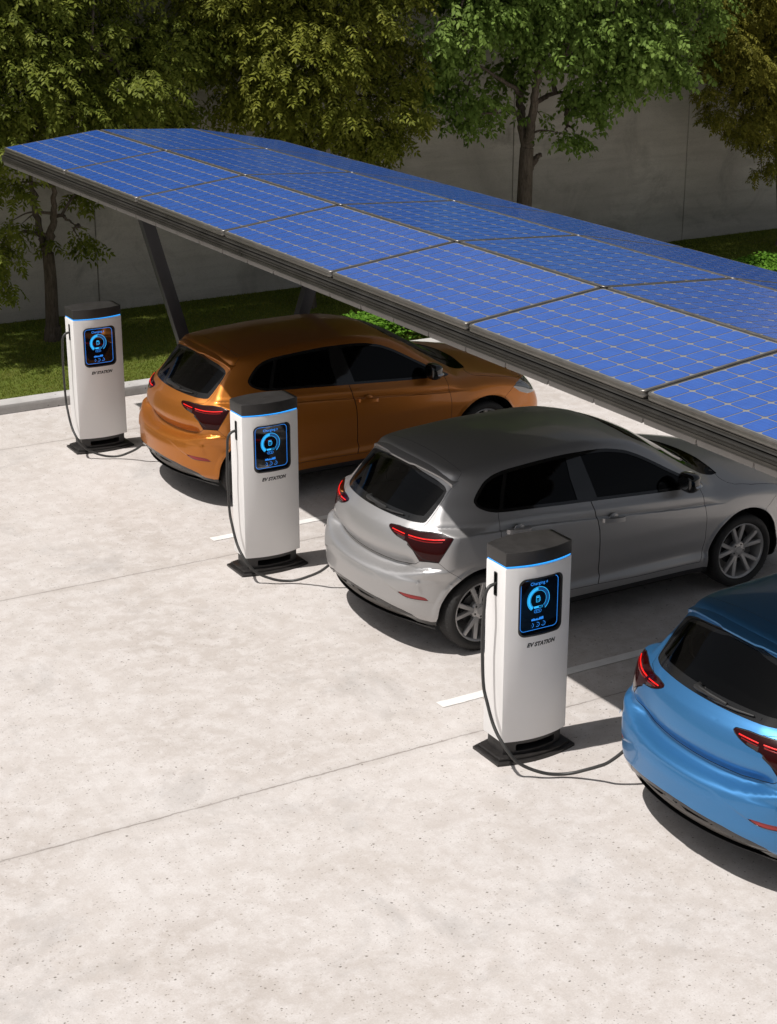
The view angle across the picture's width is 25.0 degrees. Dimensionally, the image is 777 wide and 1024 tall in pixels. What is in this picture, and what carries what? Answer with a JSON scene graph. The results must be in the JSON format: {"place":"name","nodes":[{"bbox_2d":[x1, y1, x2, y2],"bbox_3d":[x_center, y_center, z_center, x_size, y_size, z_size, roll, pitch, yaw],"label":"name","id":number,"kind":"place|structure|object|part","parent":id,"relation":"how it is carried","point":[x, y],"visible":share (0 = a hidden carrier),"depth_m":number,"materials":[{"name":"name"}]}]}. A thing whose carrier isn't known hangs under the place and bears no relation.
{"place":"outdoors","nodes":[
{"label":"outdoors","id":0,"kind":"place"},
{"bbox_2d":[0,376,776,1023],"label":"parking surface","id":1,"kind":"object","parent":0,"point":[228,794],"depth_m":11.10,"materials":[{"name":"concrete"}]},
{"bbox_2d":[64,301,133,454],"bbox_3d":[-2.999,-1.388,17.993,0.624,1.494,0.418,-11,23,-28],"label":"charging station","id":2,"kind":"object","parent":1,"relation":"on","point":[96,375],"visible":0.99,"depth_m":17.86,"materials":[{"name":"white plastic"}]},
{"bbox_2d":[61,331,143,457],"bbox_3d":[-2.879,-1.139,17.629,1.019,1.244,0.271,10,22,27],"label":"charging cable","id":3,"kind":"object","parent":2,"relation":"attached to","point":[67,409],"visible":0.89,"depth_m":17.80,"materials":[{"name":"rubber"}]},
{"bbox_2d":[227,390,307,576],"bbox_3d":[-1.040,-0.248,14.820,0.624,1.494,0.418,-11,23,-28],"label":"charging station","id":4,"kind":"object","parent":1,"relation":"on","point":[264,460],"visible":1,"depth_m":14.68,"materials":[{"name":"white plastic"}]},
{"bbox_2d":[226,429,328,581],"bbox_3d":[-0.920,0.002,14.454,1.024,1.244,0.272,11,22,27],"label":"charging cable","id":5,"kind":"object","parent":4,"relation":"attached to","point":[233,529],"visible":0.94,"depth_m":14.63,"materials":[{"name":"rubber"}]},
{"bbox_2d":[210,515,327,540],"bbox_3d":[0.711,-0.206,16.902,5.300,0.001,0.101,-11,23,-28],"label":"parking line","id":6,"kind":"object","parent":1,"relation":"on","point":[300,522],"visible":0.09,"depth_m":16.09,"materials":[{"name":"paint"}]},
{"bbox_2d":[139,314,536,495],"bbox_3d":[-0.476,-1.242,17.651,4.122,1.453,2.022,-11,23,-28],"label":"parked car","id":7,"kind":"object","parent":1,"relation":"on","point":[358,388],"visible":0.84,"depth_m":16.80,"materials":[{"name":"orange paint"}]},
{"bbox_3d":[-1.165,-1.274,16.354,0.285,0.222,0.135,-11,23,-28],"label":"quarter window","id":8,"kind":"part","parent":7,"relation":"part of","materials":[{"name":"black glass"}]},
{"bbox_3d":[-0.740,-0.991,16.642,0.952,1.008,0.288,-11,23,-28],"label":"rear door","id":9,"kind":"part","parent":7,"relation":"part of","materials":[{"name":"orange paint"}]},
{"bbox_3d":[0.091,-1.147,17.096,1.119,1.018,0.291,-11,23,-28],"label":"front door","id":10,"kind":"part","parent":7,"relation":"part of","materials":[{"name":"orange paint"}]},
{"bbox_2d":[1,128,776,477],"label":"solar carport","id":11,"kind":"object","parent":1,"relation":"on","point":[671,338],"visible":1,"depth_m":12.49,"materials":[{"name":"blue"}]},
{"bbox_2d":[473,529,574,766],"bbox_3d":[0.918,0.892,11.647,0.624,1.494,0.418,-11,23,-28],"label":"charging station","id":12,"kind":"object","parent":1,"relation":"on","point":[527,624],"visible":0.98,"depth_m":11.50,"materials":[{"name":"white plastic"}]},
{"bbox_2d":[481,582,622,775],"bbox_3d":[1.040,1.143,11.278,1.028,1.244,0.273,11,22,27],"label":"charging cable","id":13,"kind":"object","parent":12,"relation":"attached to","point":[516,761],"visible":0.94,"depth_m":11.45,"materials":[{"name":"rubber"}]},
{"bbox_2d":[436,648,644,706],"bbox_3d":[2.655,0.925,13.752,5.300,0.001,0.102,-11,23,-28],"label":"parking line","id":14,"kind":"object","parent":1,"relation":"on","point":[570,670],"visible":0.33,"depth_m":13.09,"materials":[{"name":"paint"}]},
{"bbox_2d":[324,406,776,650],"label":"parked car","id":15,"kind":"object","parent":1,"relation":"on","point":[419,517],"visible":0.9,"depth_m":13.67,"materials":[{"name":"silver metal"}]},
{"bbox_3d":[0.782,-0.141,13.202,0.285,0.222,0.135,-11,23,-28],"label":"quarter window","id":16,"kind":"part","parent":15,"relation":"part of","materials":[{"name":"black glass"}]},
{"bbox_3d":[1.208,0.142,13.491,0.952,1.008,0.288,-11,23,-28],"label":"rear door","id":17,"kind":"part","parent":15,"relation":"part of","materials":[{"name":"silver metal"}]},
{"bbox_3d":[2.038,-0.014,13.945,1.119,1.018,0.291,-11,23,-28],"label":"front door","id":18,"kind":"part","parent":15,"relation":"part of","materials":[{"name":"silver metal"}]},
{"bbox_2d":[619,573,776,861],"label":"parked car","id":19,"kind":"object","parent":1,"relation":"on","point":[699,730],"visible":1,"depth_m":10.33,"materials":[{"name":"blue paint"}]},
{"bbox_2d":[0,229,776,399],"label":"lawn","id":20,"kind":"structure","parent":0,"point":[135,357],"depth_m":22.61,"materials":[{"name":"green plant"}]},
{"bbox_2d":[0,0,239,341],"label":"tree","id":21,"kind":"object","parent":20,"relation":"on","point":[87,56],"visible":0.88,"depth_m":20.71,"materials":[{"name":"green plant"}]},
{"bbox_2d":[155,0,448,308],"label":"tree","id":22,"kind":"object","parent":20,"relation":"on","point":[283,30],"visible":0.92,"depth_m":22.06,"materials":[{"name":"green plant"}]},
{"bbox_2d":[343,249,776,339],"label":"hedge","id":23,"kind":"object","parent":20,"relation":"on","point":[763,260],"visible":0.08,"depth_m":22.59,"materials":[{"name":"green plant"}]},
{"bbox_2d":[398,0,752,206],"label":"tree","id":24,"kind":"object","parent":20,"relation":"on","point":[625,47],"visible":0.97,"depth_m":23.81,"materials":[{"name":"green plant"}]},
{"bbox_2d":[682,0,776,245],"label":"tree","id":25,"kind":"object","parent":20,"relation":"on","point":[752,41],"visible":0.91,"depth_m":25.71,"materials":[{"name":"green plant"}]},
{"label":"ground","id":26,"kind":"structure","parent":0,"visible":0},
{"bbox_2d":[0,338,442,414],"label":"kerb","id":27,"kind":"structure","parent":26,"relation":"on","point":[40,401],"depth_m":19.58,"materials":[{"name":"concrete"}]},
{"bbox_2d":[0,0,776,323],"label":"concrete wall","id":28,"kind":"structure","parent":26,"relation":"on","point":[660,168],"depth_m":26.23,"materials":[{"name":"grey concrete"}]}
]}

